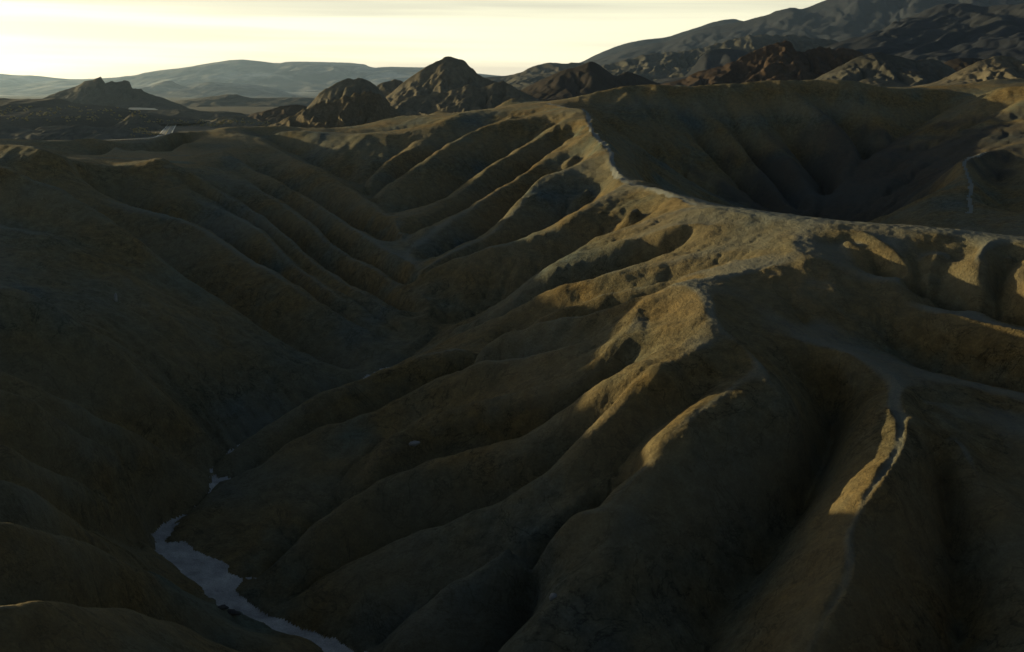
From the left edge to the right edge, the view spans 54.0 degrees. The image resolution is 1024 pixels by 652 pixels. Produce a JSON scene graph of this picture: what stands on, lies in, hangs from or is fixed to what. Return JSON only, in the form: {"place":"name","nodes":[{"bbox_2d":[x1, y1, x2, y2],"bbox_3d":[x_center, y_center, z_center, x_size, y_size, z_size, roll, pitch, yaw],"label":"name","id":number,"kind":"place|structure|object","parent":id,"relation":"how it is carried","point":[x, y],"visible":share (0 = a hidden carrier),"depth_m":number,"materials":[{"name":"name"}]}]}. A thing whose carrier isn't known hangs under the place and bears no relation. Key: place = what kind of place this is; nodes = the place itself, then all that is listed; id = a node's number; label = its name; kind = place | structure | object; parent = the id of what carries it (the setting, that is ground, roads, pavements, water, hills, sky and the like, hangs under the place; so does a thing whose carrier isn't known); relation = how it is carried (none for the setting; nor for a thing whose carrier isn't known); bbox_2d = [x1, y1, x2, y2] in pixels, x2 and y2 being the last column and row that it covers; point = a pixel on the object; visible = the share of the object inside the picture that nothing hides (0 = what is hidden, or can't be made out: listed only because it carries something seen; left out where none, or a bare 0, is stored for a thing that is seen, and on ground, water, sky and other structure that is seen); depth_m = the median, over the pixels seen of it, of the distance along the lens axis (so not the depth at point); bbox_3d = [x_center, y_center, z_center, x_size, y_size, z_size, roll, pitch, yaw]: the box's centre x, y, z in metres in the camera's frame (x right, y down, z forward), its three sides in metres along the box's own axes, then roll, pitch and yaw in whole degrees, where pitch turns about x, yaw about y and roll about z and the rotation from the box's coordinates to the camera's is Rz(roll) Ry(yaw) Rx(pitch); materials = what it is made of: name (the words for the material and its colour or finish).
{"place":"outdoors","nodes":[
{"label":"outdoors","id":0,"kind":"place"},
{"bbox_2d":[0,125,163,139],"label":"bluff","id":1,"kind":"structure","parent":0,"point":[73,132],"depth_m":612.43,"materials":[{"name":"stone"}]},
{"bbox_2d":[0,98,209,129],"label":"terrace","id":2,"kind":"structure","parent":0,"point":[104,119],"depth_m":825.21,"materials":[{"name":"brown soil"}]},
{"bbox_2d":[0,106,270,136],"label":"scrub","id":3,"kind":"object","parent":2,"relation":"on","point":[136,130],"visible":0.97,"depth_m":822.22,"materials":[{"name":"plant"}]},
{"bbox_2d":[43,77,197,110],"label":"jagged hill","id":4,"kind":"structure","parent":0,"point":[101,92],"depth_m":1382.39,"materials":[{"name":"grey stone"}]},
{"bbox_2d":[110,113,164,130],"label":"mound","id":5,"kind":"object","parent":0,"point":[135,122],"visible":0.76,"depth_m":773.28,"materials":[{"name":"soil"}]},
{"bbox_2d":[129,107,157,109],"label":"salt flat","id":6,"kind":"structure","parent":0,"point":[135,108],"depth_m":1266.71,"materials":[{"name":"white sand"}]},
{"bbox_2d":[113,124,176,139],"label":"road","id":7,"kind":"structure","parent":0,"point":[168,129],"depth_m":727.35,"materials":[{"name":"grey asphalt"}]},
{"bbox_2d":[0,96,316,140],"bbox_3d":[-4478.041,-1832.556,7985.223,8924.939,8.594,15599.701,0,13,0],"label":"gravel flat","id":8,"kind":"structure","parent":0,"point":[237,109],"depth_m":1765.65,"materials":[{"name":"grey gravel"}]},
{"bbox_2d":[136,109,248,119],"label":"mesa","id":9,"kind":"structure","parent":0,"point":[195,114],"depth_m":1184.25,"materials":[{"name":"brown stone"}]},
{"bbox_2d":[140,81,309,97],"bbox_3d":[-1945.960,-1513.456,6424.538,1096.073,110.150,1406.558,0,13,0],"label":"hill","id":10,"kind":"structure","parent":0,"point":[167,89],"depth_m":6328.25,"materials":[{"name":"grey stone"}]},
{"bbox_2d":[197,115,269,126],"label":"mound","id":11,"kind":"object","parent":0,"point":[246,119],"visible":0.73,"depth_m":871.45,"materials":[{"name":"brown soil"}]},
{"bbox_2d":[174,94,314,106],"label":"hill","id":12,"kind":"structure","parent":0,"point":[226,100],"depth_m":2345.88,"materials":[{"name":"grey stone"}]},
{"bbox_2d":[0,59,497,95],"bbox_3d":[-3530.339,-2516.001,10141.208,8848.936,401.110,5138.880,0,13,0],"label":"mountain","id":13,"kind":"structure","parent":0,"point":[298,78],"depth_m":10034.41,"materials":[{"name":"grey stone"}]},
{"bbox_2d":[151,367,389,651],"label":"dry wash","id":14,"kind":"object","parent":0,"point":[215,580],"visible":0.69,"depth_m":97.44},
{"bbox_2d":[218,604,228,609],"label":"boulder","id":15,"kind":"object","parent":14,"relation":"on","point":[223,607],"visible":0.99,"depth_m":86.74,"materials":[{"name":"stone"}]},
{"bbox_2d":[247,104,306,124],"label":"mound","id":16,"kind":"object","parent":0,"point":[276,115],"visible":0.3,"depth_m":948.71,"materials":[{"name":"brown soil"}]},
{"bbox_2d":[269,91,405,127],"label":"craggy outcrop","id":17,"kind":"object","parent":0,"point":[356,108],"visible":0.3,"depth_m":540.47,"materials":[{"name":"brown stone"}]},
{"bbox_2d":[306,78,390,108],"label":"rocky hill","id":18,"kind":"structure","parent":0,"point":[348,87],"depth_m":890.53,"materials":[{"name":"brown stone"}]},
{"bbox_2d":[377,79,402,96],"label":"rocky hill","id":19,"kind":"structure","parent":0,"point":[387,88],"depth_m":967.97,"materials":[{"name":"stone"}]},
{"bbox_2d":[0,0,824,78],"label":"sky","id":20,"kind":"structure","parent":0,"point":[65,39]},
{"bbox_2d":[390,81,531,115],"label":"rocky hill","id":21,"kind":"structure","parent":0,"point":[468,97],"depth_m":652.88,"materials":[{"name":"stone"}]},
{"bbox_2d":[386,56,539,103],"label":"pointed peak","id":22,"kind":"structure","parent":0,"point":[446,74],"depth_m":939.31,"materials":[{"name":"stone"}]},
{"bbox_2d":[0,78,1023,651],"bbox_3d":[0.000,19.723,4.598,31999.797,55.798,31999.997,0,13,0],"label":"ground","id":23,"kind":"structure","parent":0,"point":[766,394],"depth_m":113.41,"materials":[{"name":"brown soil"}]},
{"bbox_2d":[227,609,240,615],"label":"boulder","id":24,"kind":"object","parent":23,"relation":"on","point":[232,612],"visible":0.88,"depth_m":87.05,"materials":[{"name":"stone"}]},
{"bbox_2d":[409,441,419,445],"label":"pale rock","id":25,"kind":"object","parent":23,"relation":"on","point":[413,443],"visible":1,"depth_m":113.01,"materials":[{"name":"stone"}]},
{"bbox_2d":[549,593,556,600],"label":"pale rock","id":26,"kind":"object","parent":23,"relation":"on","point":[552,596],"visible":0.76,"depth_m":77.98,"materials":[{"name":"stone"}]},
{"bbox_2d":[485,62,584,81],"bbox_3d":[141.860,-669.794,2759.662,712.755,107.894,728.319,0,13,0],"label":"mountain","id":27,"kind":"structure","parent":0,"point":[544,68],"depth_m":2787.48,"materials":[{"name":"grey stone"}]},
{"bbox_2d":[520,61,660,100],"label":"dark hill","id":28,"kind":"structure","parent":0,"point":[590,77],"depth_m":994.64,"materials":[{"name":"brown stone"}]},
{"bbox_2d":[546,103,696,204],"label":"path","id":29,"kind":"structure","parent":0,"point":[613,169],"depth_m":222.64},
{"bbox_2d":[580,19,740,62],"bbox_3d":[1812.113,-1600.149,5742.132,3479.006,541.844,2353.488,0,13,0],"label":"mountain","id":30,"kind":"structure","parent":0,"point":[620,48],"depth_m":5922.17,"materials":[{"name":"grey stone"}]},
{"bbox_2d":[506,34,837,89],"bbox_3d":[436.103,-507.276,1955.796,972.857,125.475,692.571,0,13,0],"label":"badland belt","id":31,"kind":"object","parent":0,"point":[655,66],"visible":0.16,"depth_m":1991.45,"materials":[{"name":"stone"}]},
{"bbox_2d":[684,49,747,76],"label":"dark hill","id":32,"kind":"structure","parent":0,"point":[711,59],"depth_m":1677.03,"materials":[{"name":"grey stone"}]},
{"bbox_2d":[660,40,863,85],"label":"brown ridge","id":33,"kind":"structure","parent":0,"point":[785,60],"depth_m":797.65,"materials":[{"name":"brown stone"}]},
{"bbox_2d":[591,0,1023,64],"bbox_3d":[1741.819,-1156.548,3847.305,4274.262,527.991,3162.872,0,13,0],"label":"mountain","id":34,"kind":"structure","parent":0,"point":[839,20],"depth_m":4017.76,"materials":[{"name":"grey stone"}]},
{"bbox_2d":[654,3,1023,83],"bbox_3d":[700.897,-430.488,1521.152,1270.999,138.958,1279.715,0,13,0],"label":"mountain","id":35,"kind":"structure","parent":0,"point":[944,33],"depth_m":1471.90,"materials":[{"name":"stone"}]},
{"bbox_2d":[814,52,956,85],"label":"clay hill","id":36,"kind":"structure","parent":0,"point":[894,68],"depth_m":586.84,"materials":[{"name":"brown stone"}]},
{"bbox_2d":[859,78,911,86],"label":"clay hill","id":37,"kind":"structure","parent":0,"point":[876,82],"depth_m":461.59,"materials":[{"name":"brown soil"}]},
{"bbox_2d":[944,58,983,71],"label":"dark hill","id":38,"kind":"structure","parent":0,"point":[958,64],"depth_m":863.02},
{"bbox_2d":[912,56,1023,86],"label":"clay hill","id":39,"kind":"structure","parent":0,"point":[999,67],"depth_m":495.08,"materials":[{"name":"brown soil"}]},
{"bbox_2d":[962,152,985,212],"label":"path","id":40,"kind":"structure","parent":0,"point":[969,199],"depth_m":257.55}
]}

